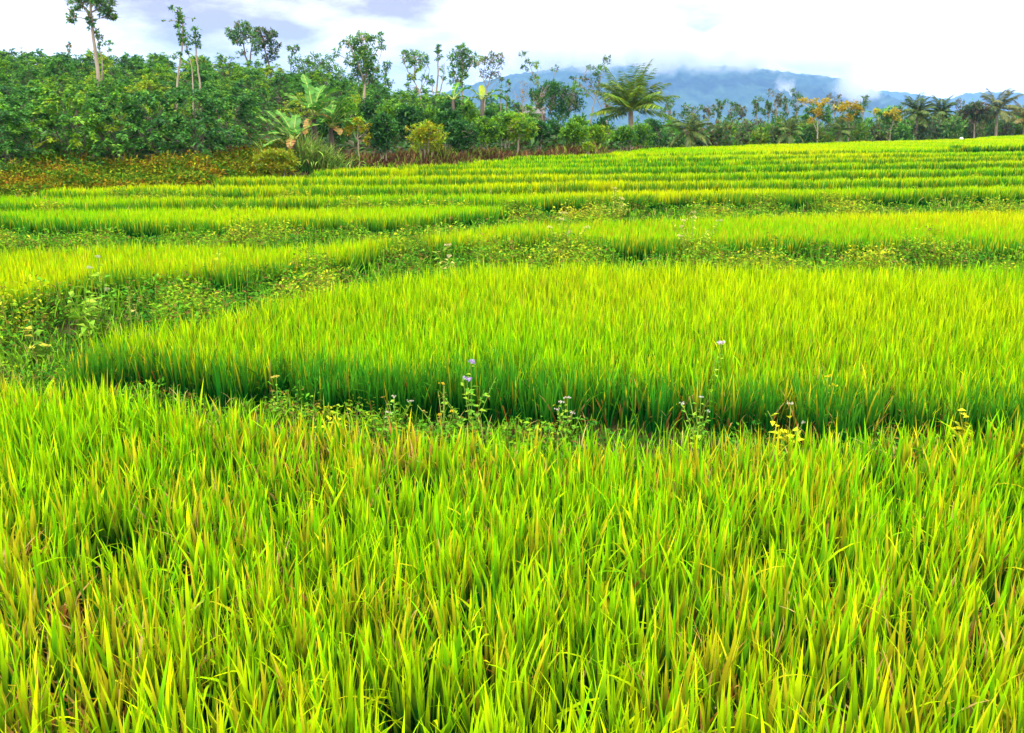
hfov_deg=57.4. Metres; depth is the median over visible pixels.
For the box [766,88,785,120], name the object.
slender tree
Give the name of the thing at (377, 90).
coffee bush
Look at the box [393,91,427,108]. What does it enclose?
coffee bush
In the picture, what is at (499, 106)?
coffee bush
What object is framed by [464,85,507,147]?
banana plant
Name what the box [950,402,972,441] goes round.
yellow weed
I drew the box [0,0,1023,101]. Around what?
sky
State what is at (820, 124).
thicket bush
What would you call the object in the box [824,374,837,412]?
flowering weed
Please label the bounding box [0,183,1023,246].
weeds
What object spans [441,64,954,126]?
mountain
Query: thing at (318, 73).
coffee bush
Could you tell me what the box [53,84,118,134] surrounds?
coffee bush
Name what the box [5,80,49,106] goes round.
coffee bush
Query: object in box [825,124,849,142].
thicket bush
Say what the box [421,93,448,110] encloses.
coffee bush
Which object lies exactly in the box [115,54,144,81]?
coffee bush
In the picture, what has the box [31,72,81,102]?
coffee bush
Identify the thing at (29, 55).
coffee bush
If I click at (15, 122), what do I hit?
coffee bush
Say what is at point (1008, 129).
thicket bush
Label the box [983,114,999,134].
thicket bush
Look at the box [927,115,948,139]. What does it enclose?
thicket bush
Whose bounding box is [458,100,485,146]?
shrub
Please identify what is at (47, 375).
weeds
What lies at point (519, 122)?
young tree
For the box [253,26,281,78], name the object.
broad tree
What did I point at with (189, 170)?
bank scrub
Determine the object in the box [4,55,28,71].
coffee bush
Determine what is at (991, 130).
thicket bush
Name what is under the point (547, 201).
rice
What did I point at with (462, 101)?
coffee bush
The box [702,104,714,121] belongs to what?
slender tree
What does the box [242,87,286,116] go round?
coffee bush
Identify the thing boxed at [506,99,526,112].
coffee bush
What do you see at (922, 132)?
thicket bush
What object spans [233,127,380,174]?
tall grass
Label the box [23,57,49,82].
coffee bush
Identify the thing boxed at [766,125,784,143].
thicket bush
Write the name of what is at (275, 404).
flowering weed
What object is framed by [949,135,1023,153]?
rice
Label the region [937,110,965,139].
thicket bush
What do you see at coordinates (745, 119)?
thicket bush
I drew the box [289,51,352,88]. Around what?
bamboo clump
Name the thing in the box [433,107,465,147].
shrub
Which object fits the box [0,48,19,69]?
coffee bush
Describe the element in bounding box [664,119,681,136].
thicket bush
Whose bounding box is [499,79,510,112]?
ivy tree
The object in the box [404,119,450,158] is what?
shrub
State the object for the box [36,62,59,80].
coffee bush
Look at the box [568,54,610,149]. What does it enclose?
sparse tree
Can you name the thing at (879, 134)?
thicket bush
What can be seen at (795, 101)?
slender tree
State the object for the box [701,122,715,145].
thicket bush
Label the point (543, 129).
shrub
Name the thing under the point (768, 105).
slender tree
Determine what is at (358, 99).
coffee bush
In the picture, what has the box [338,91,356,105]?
coffee bush
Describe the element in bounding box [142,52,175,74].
coffee bush
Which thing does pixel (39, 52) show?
coffee bush
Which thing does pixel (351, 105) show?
shrub
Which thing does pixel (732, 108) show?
slender tree
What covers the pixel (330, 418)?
yellow weed
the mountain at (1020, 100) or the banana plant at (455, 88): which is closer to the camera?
the banana plant at (455, 88)
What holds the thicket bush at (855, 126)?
on the ground at (366, 151)
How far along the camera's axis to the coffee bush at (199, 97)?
21.61 m
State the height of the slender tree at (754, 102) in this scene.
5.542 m
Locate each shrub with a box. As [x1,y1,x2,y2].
[250,146,301,178]
[309,106,345,149]
[332,99,370,141]
[354,96,381,133]
[365,111,400,161]
[374,97,403,135]
[393,102,426,148]
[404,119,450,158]
[416,105,443,127]
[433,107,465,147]
[438,98,462,145]
[444,118,482,153]
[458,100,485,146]
[471,116,505,149]
[478,105,499,146]
[491,111,525,148]
[503,108,523,145]
[522,112,538,148]
[523,118,553,151]
[546,116,565,145]
[555,120,588,146]
[561,112,591,144]
[582,141,594,154]
[583,124,615,146]
[589,115,614,145]
[609,124,638,148]
[625,115,658,148]
[645,118,668,147]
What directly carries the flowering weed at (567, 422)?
on the ground at (366, 151)
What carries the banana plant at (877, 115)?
on the ground at (366, 151)
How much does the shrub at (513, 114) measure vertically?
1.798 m
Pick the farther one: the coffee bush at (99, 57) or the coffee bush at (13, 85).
the coffee bush at (99, 57)
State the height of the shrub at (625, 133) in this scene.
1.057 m
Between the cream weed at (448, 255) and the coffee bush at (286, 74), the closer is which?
the cream weed at (448, 255)
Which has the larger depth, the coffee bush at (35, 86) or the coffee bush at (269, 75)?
the coffee bush at (269, 75)
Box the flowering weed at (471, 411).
[442,359,498,438]
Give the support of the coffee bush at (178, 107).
on the ground at (366, 151)
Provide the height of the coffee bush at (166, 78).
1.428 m
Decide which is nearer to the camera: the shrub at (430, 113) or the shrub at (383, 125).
the shrub at (383, 125)
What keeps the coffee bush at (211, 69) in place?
on the ground at (366, 151)
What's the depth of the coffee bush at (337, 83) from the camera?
41.78 m
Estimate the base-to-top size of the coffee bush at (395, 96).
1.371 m
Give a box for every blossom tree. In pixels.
[798,96,833,142]
[832,99,866,140]
[873,106,901,140]
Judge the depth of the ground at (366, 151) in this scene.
5.51 m
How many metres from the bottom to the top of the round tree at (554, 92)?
2.709 m
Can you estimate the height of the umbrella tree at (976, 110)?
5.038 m
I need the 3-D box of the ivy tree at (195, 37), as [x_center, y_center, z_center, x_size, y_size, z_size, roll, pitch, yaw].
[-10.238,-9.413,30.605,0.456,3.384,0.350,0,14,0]
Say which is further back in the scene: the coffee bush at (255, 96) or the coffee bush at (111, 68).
the coffee bush at (111, 68)
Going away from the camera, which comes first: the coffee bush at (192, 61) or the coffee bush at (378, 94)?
the coffee bush at (378, 94)
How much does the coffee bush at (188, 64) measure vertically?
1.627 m
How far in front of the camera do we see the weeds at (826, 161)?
26.46 m
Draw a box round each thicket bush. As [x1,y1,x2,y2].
[659,123,670,148]
[663,124,673,145]
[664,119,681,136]
[666,131,684,147]
[689,119,709,147]
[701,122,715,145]
[705,120,734,146]
[717,125,738,145]
[723,117,738,132]
[728,119,757,145]
[735,117,750,144]
[746,125,771,144]
[752,117,766,131]
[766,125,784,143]
[767,117,784,134]
[770,121,794,143]
[771,111,787,126]
[780,115,798,140]
[793,120,813,137]
[793,125,808,143]
[797,124,816,143]
[798,110,816,125]
[806,126,836,143]
[814,119,827,131]
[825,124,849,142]
[847,121,869,141]
[850,121,874,140]
[863,117,875,140]
[869,119,891,141]
[885,118,897,140]
[891,118,910,139]
[895,117,915,140]
[905,114,918,139]
[910,116,937,139]
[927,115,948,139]
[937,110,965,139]
[955,120,972,138]
[963,119,986,138]
[978,119,1003,136]
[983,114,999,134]
[998,119,1016,135]
[1011,119,1022,135]
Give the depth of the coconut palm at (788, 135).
53.80 m
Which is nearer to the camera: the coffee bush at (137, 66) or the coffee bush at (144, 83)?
the coffee bush at (144, 83)
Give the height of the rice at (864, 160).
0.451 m
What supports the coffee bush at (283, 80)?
on the ground at (366, 151)
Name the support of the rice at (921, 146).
on the ground at (366, 151)
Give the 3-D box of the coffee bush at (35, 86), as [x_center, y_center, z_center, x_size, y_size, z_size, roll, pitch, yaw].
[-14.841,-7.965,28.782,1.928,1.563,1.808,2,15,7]
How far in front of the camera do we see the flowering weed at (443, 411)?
5.03 m
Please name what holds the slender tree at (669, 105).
on the ground at (366, 151)
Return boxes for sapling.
[65,41,71,54]
[103,40,114,52]
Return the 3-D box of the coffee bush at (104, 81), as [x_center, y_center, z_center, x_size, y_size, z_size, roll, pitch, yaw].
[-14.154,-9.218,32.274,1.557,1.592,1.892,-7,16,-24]
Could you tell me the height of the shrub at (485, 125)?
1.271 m
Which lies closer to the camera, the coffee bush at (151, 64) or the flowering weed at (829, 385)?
the flowering weed at (829, 385)
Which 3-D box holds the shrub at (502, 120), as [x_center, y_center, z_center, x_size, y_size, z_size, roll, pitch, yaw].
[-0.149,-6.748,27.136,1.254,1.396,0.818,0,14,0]
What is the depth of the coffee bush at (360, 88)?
43.22 m
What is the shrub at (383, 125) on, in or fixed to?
on the ground at (366, 151)
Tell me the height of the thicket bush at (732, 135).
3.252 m
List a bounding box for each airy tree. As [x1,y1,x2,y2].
[399,49,433,104]
[446,42,479,105]
[474,50,504,110]
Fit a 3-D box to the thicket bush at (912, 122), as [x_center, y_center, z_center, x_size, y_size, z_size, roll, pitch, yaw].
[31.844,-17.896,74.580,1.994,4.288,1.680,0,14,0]
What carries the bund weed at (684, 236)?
on the ground at (366, 151)
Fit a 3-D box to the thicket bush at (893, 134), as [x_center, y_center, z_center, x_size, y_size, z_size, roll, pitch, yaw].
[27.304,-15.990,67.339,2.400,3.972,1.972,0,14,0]
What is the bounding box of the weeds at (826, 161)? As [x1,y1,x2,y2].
[507,149,1001,169]
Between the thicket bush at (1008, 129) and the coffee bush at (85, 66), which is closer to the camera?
the coffee bush at (85, 66)
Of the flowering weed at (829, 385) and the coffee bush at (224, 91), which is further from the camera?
the coffee bush at (224, 91)
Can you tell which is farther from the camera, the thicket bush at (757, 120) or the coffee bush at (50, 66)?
the thicket bush at (757, 120)
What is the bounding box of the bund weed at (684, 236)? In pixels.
[671,211,723,252]
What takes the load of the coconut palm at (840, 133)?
on the ground at (366, 151)
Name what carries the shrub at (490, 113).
on the ground at (366, 151)
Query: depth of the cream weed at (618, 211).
15.42 m
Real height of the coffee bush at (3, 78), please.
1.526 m
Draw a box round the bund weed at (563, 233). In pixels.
[547,211,589,250]
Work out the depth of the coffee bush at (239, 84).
36.06 m
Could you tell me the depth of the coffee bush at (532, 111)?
57.80 m
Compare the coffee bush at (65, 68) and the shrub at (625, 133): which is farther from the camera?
the coffee bush at (65, 68)
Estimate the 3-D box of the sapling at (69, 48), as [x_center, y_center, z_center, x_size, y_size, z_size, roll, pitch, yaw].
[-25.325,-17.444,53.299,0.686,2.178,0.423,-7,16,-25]
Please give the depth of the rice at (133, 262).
9.44 m
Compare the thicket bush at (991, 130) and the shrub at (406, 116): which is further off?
the thicket bush at (991, 130)
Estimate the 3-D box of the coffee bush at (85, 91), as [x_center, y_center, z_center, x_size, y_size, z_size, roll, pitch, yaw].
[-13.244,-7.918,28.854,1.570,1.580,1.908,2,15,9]
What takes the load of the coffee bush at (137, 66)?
on the ground at (366, 151)
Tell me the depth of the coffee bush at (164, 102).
21.07 m
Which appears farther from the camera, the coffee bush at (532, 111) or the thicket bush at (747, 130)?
the coffee bush at (532, 111)
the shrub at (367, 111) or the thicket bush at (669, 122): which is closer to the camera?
the shrub at (367, 111)
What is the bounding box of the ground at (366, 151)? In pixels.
[0,81,1021,732]
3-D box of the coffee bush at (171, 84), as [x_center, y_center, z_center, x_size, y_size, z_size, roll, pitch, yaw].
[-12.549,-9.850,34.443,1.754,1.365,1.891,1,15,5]
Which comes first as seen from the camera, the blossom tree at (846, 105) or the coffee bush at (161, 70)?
the coffee bush at (161, 70)
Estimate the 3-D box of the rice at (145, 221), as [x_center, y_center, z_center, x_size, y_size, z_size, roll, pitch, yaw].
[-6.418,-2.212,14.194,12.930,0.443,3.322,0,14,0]
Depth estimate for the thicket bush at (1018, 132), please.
82.36 m
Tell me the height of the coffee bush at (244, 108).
1.930 m
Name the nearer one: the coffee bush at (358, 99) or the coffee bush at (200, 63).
the coffee bush at (358, 99)
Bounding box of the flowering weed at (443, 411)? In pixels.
[417,382,453,437]
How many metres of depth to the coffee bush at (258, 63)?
54.07 m
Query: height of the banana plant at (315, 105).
2.332 m
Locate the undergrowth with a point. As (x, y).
(352, 141)
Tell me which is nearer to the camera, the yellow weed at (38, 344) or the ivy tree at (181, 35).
the yellow weed at (38, 344)
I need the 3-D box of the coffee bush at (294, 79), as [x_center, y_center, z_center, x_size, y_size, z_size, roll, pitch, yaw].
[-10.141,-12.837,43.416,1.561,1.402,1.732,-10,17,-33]
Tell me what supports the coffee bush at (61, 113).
on the ground at (366, 151)
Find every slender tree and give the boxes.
[659,96,675,119]
[680,102,703,121]
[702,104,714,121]
[711,99,724,118]
[722,98,740,118]
[735,104,746,119]
[751,95,764,125]
[762,99,771,122]
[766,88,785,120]
[781,98,789,119]
[788,87,802,116]
[825,93,841,121]
[857,95,870,119]
[896,102,908,120]
[952,95,964,117]
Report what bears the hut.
on the ground at (366, 151)
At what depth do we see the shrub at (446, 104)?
32.31 m
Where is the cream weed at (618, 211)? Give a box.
[603,187,629,222]
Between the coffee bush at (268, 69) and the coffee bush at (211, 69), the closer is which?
the coffee bush at (211, 69)
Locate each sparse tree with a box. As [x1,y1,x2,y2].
[287,43,299,72]
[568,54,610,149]
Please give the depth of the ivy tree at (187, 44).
28.50 m
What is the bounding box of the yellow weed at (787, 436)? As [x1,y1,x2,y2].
[768,402,804,453]
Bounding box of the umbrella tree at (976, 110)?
[957,99,992,138]
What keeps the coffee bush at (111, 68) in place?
on the ground at (366, 151)
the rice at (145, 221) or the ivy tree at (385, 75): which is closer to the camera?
the rice at (145, 221)
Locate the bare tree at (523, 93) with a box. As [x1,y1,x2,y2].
[513,81,531,112]
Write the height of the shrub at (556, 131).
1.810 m
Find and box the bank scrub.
[0,137,296,196]
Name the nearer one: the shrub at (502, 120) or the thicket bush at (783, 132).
the shrub at (502, 120)
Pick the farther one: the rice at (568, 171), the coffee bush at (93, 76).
the coffee bush at (93, 76)
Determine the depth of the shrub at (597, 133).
29.08 m
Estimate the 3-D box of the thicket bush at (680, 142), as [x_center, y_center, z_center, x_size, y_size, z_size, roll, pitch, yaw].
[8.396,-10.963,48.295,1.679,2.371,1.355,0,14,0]
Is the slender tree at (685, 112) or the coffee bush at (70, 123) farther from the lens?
the slender tree at (685, 112)
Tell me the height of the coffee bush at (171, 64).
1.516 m
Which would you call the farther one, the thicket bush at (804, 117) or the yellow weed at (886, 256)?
the thicket bush at (804, 117)
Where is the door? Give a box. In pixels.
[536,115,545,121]
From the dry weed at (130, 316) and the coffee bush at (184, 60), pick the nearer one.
the dry weed at (130, 316)
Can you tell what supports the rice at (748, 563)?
on the ground at (366, 151)
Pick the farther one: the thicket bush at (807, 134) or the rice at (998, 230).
the thicket bush at (807, 134)
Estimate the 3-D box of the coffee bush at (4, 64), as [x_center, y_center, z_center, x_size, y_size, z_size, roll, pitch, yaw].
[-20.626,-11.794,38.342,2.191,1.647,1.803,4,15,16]
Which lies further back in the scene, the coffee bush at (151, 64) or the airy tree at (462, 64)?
the airy tree at (462, 64)
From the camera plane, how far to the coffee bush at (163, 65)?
41.60 m
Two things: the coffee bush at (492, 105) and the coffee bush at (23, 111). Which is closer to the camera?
the coffee bush at (23, 111)
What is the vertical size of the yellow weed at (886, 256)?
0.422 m
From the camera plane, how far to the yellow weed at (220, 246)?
9.41 m
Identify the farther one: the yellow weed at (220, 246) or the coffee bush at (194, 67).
the coffee bush at (194, 67)
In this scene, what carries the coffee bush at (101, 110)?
on the ground at (366, 151)
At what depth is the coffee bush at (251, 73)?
41.52 m
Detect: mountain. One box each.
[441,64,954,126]
[876,90,1021,119]
[992,95,1023,116]
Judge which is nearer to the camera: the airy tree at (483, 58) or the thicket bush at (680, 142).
the airy tree at (483, 58)
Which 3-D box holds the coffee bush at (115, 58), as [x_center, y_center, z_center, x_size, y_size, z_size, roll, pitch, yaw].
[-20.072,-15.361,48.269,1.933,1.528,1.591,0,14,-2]
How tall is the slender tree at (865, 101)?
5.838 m
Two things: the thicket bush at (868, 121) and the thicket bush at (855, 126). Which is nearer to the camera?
the thicket bush at (855, 126)
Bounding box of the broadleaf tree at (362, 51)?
[330,30,385,132]
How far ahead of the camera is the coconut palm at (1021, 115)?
81.45 m
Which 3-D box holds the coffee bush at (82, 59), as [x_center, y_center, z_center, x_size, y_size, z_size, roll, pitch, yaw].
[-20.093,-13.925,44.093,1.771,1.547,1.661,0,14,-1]
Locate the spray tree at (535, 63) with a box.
[517,50,559,119]
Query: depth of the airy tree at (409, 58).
44.81 m
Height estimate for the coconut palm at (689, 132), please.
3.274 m
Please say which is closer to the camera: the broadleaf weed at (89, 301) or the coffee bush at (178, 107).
the broadleaf weed at (89, 301)
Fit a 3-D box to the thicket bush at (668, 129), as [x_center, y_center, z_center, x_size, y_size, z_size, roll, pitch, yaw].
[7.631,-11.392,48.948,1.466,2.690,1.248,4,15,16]
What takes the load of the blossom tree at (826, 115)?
on the ground at (366, 151)
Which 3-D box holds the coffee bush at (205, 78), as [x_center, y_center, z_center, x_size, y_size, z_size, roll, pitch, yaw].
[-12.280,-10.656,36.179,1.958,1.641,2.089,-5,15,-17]
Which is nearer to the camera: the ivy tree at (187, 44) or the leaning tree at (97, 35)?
the ivy tree at (187, 44)
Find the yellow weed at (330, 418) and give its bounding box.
[314,402,350,437]
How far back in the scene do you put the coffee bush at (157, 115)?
24.33 m
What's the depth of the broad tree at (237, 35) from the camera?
56.74 m
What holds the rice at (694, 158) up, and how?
on the ground at (366, 151)
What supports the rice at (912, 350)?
on the ground at (366, 151)
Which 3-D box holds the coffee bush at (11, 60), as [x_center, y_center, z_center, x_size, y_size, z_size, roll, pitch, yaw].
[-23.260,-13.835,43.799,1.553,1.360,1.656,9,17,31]
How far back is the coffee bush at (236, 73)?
45.32 m
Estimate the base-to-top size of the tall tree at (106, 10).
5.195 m
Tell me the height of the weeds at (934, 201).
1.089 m
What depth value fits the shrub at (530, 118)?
33.75 m
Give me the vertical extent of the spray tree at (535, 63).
3.838 m
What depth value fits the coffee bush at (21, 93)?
26.71 m
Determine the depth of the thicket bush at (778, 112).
66.99 m
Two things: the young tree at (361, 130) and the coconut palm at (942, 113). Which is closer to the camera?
the young tree at (361, 130)
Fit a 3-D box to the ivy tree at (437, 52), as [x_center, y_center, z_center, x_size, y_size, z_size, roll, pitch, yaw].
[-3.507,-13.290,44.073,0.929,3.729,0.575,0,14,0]
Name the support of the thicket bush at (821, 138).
on the ground at (366, 151)
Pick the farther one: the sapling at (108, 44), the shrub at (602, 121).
the sapling at (108, 44)
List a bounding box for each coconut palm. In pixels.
[588,59,679,150]
[662,108,712,147]
[769,110,808,143]
[823,112,856,142]
[899,91,936,139]
[923,95,957,126]
[979,88,1023,135]
[1006,100,1023,134]
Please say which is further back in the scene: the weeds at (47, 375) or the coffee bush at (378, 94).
the coffee bush at (378, 94)
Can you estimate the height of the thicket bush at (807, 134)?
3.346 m
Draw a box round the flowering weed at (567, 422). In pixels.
[554,396,583,446]
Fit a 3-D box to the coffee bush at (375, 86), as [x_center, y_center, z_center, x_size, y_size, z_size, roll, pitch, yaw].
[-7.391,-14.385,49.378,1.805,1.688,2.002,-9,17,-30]
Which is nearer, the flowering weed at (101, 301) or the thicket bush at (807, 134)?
the flowering weed at (101, 301)
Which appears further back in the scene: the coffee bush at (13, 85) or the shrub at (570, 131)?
the coffee bush at (13, 85)
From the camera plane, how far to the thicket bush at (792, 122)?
61.05 m
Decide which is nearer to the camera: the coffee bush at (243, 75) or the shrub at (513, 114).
the shrub at (513, 114)
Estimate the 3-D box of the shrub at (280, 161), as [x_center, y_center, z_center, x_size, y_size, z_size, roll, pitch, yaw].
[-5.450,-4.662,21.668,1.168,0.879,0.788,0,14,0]
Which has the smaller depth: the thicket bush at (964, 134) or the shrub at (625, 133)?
the shrub at (625, 133)
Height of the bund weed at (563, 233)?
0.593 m
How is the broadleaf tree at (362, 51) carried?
on the ground at (366, 151)
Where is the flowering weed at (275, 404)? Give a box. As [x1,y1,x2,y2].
[271,375,283,424]
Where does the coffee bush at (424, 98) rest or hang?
on the ground at (366, 151)
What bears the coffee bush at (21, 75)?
on the ground at (366, 151)
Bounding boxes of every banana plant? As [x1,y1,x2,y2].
[255,110,321,167]
[284,74,345,144]
[307,96,367,154]
[435,82,472,110]
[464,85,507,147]
[864,105,891,122]
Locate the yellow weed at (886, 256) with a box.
[878,244,904,271]
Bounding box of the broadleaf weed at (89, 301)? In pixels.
[65,282,104,341]
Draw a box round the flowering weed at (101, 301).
[83,255,117,335]
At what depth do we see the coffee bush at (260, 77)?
43.61 m
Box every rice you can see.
[0,183,1023,215]
[0,203,508,242]
[0,233,413,327]
[0,365,1023,732]
[38,175,1023,199]
[49,251,1023,453]
[211,166,1023,188]
[310,159,1023,178]
[395,154,1023,170]
[414,206,1023,264]
[458,150,1023,166]
[506,138,965,163]
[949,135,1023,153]
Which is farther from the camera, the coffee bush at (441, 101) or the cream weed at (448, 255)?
the coffee bush at (441, 101)
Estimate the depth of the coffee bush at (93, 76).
35.91 m
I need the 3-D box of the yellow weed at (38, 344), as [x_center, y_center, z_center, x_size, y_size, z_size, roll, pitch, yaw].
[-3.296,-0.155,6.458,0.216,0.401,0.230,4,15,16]
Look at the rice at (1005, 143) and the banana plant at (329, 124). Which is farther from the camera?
the rice at (1005, 143)
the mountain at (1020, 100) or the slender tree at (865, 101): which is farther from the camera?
the mountain at (1020, 100)
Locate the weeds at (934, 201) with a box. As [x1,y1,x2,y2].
[4,152,1023,211]
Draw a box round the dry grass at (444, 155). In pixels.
[316,141,646,171]
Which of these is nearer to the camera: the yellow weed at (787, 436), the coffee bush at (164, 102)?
the yellow weed at (787, 436)
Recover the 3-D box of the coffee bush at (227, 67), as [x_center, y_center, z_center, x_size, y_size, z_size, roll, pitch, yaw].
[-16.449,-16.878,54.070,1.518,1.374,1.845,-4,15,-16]
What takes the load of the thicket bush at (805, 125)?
on the ground at (366, 151)
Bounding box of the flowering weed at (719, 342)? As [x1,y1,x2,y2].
[707,340,724,423]
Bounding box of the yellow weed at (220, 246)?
[197,241,237,278]
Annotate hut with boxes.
[518,106,545,121]
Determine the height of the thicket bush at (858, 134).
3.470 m
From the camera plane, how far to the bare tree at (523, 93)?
42.24 m
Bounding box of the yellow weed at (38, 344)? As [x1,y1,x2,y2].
[19,315,55,367]
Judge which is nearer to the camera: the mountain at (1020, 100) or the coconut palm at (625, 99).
the coconut palm at (625, 99)
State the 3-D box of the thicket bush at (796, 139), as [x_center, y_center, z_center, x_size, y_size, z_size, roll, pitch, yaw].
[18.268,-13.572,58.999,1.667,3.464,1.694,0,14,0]
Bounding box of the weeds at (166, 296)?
[0,213,1023,361]
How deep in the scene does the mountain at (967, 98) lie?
3887.85 m
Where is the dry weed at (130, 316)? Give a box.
[124,286,141,330]
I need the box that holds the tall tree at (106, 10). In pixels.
[64,0,120,86]
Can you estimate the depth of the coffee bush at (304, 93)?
36.77 m
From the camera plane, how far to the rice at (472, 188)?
18.58 m
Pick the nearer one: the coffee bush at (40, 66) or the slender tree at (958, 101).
the coffee bush at (40, 66)
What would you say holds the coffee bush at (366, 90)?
on the ground at (366, 151)
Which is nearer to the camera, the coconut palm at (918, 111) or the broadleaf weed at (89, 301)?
the broadleaf weed at (89, 301)
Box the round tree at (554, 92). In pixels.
[527,78,587,123]
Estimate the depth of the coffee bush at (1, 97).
24.12 m
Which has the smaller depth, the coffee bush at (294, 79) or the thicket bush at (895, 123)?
the coffee bush at (294, 79)
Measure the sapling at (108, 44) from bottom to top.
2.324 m
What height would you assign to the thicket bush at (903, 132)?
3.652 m
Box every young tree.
[343,115,373,155]
[502,112,540,150]
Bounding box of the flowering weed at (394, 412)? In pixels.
[384,395,412,434]
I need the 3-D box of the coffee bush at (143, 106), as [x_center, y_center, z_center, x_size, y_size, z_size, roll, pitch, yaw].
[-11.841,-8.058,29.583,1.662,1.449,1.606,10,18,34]
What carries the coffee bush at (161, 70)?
on the ground at (366, 151)
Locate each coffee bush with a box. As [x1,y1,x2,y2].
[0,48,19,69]
[0,58,33,88]
[0,70,13,91]
[0,85,42,130]
[0,86,89,163]
[0,92,41,140]
[0,103,54,171]
[3,56,30,78]
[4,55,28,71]
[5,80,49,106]
[9,65,47,98]
[12,51,45,73]
[15,96,82,140]
[16,81,69,118]
[21,87,127,168]
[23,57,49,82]
[26,48,49,60]
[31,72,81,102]
[32,55,87,95]
[34,57,85,95]
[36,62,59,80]
[52,52,80,69]
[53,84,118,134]
[61,84,112,132]
[62,82,172,161]
[67,59,93,83]
[69,54,95,78]
[77,50,109,73]
[77,50,112,75]
[78,70,127,97]
[80,75,120,103]
[81,62,131,86]
[100,89,197,160]
[107,74,135,109]
[109,54,132,71]
[110,90,188,150]
[111,89,156,125]
[114,52,143,77]
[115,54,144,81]
[118,73,173,118]
[119,61,147,89]
[129,63,176,94]
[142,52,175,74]
[142,68,175,90]
[142,90,193,133]
[143,59,168,81]
[145,64,182,85]
[146,86,248,156]
[149,80,188,107]
[153,56,184,79]
[172,59,189,79]
[173,82,236,117]
[179,53,217,79]
[179,56,203,80]
[179,91,230,123]
[181,63,230,95]
[183,64,225,91]
[184,57,224,84]
[184,69,215,101]
[186,87,275,149]
[190,95,247,137]
[197,79,232,103]
[212,52,241,80]
[218,63,231,74]
[224,70,273,102]
[224,78,269,108]
[225,65,252,85]
[230,93,272,127]
[236,67,269,90]
[240,70,276,91]
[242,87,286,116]
[243,59,268,76]
[259,63,289,85]
[259,65,275,81]
[260,70,300,105]
[274,73,297,92]
[278,92,319,123]
[279,74,302,94]
[282,73,328,106]
[289,84,331,113]
[311,68,338,97]
[322,74,356,104]
[323,79,347,99]
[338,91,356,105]
[346,93,374,115]
[348,83,370,101]
[356,83,378,102]
[366,81,388,100]
[366,88,397,103]
[367,83,395,111]
[391,91,413,104]
[393,89,413,100]
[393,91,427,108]
[405,85,433,106]
[410,94,441,115]
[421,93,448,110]
[456,98,477,118]
[476,97,506,114]
[479,102,504,115]
[490,102,507,112]
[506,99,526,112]
[517,104,541,119]
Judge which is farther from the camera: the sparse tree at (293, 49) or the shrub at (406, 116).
the sparse tree at (293, 49)
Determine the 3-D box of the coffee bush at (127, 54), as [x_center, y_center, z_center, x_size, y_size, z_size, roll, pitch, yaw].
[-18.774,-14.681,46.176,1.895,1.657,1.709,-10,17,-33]
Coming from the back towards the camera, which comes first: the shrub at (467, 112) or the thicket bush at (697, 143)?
the thicket bush at (697, 143)
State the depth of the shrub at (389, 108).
30.28 m
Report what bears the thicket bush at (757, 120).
on the ground at (366, 151)
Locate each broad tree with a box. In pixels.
[224,19,262,67]
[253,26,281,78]
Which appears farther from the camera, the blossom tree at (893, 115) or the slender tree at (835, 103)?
the slender tree at (835, 103)
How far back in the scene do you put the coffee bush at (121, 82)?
34.16 m
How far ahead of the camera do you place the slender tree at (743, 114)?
66.09 m
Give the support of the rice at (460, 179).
on the ground at (366, 151)
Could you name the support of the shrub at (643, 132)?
on the ground at (366, 151)
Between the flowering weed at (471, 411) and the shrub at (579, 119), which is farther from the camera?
the shrub at (579, 119)
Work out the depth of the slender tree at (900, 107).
77.95 m
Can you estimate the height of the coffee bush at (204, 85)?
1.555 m
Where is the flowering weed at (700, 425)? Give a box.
[679,396,710,445]
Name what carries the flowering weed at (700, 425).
on the ground at (366, 151)
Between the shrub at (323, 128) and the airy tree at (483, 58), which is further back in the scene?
the airy tree at (483, 58)
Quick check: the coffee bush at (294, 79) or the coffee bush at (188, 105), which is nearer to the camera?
the coffee bush at (188, 105)
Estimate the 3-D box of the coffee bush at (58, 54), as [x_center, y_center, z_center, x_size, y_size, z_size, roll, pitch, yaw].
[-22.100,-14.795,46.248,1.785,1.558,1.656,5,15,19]
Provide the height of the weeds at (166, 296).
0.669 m
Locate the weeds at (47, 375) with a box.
[0,340,1021,503]
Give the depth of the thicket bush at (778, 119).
61.53 m
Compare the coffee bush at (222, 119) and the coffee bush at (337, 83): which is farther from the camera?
the coffee bush at (337, 83)
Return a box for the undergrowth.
[0,69,661,172]
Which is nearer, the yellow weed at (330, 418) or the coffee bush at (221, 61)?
the yellow weed at (330, 418)
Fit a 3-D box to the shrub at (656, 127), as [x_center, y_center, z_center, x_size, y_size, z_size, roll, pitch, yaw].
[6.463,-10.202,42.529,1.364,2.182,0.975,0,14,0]
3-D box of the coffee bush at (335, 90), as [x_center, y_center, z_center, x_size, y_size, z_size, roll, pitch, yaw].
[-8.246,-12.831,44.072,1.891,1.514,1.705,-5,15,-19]
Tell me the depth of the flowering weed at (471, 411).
5.05 m
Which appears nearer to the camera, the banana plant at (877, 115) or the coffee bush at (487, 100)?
the coffee bush at (487, 100)
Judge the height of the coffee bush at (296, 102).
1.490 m
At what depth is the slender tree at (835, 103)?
72.98 m
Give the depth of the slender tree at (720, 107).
61.21 m
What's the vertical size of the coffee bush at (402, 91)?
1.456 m
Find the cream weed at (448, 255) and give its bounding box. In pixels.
[434,244,455,268]
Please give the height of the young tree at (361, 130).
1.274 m
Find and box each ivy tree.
[161,4,195,141]
[181,32,193,114]
[190,25,203,108]
[380,59,394,101]
[428,44,446,106]
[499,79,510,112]

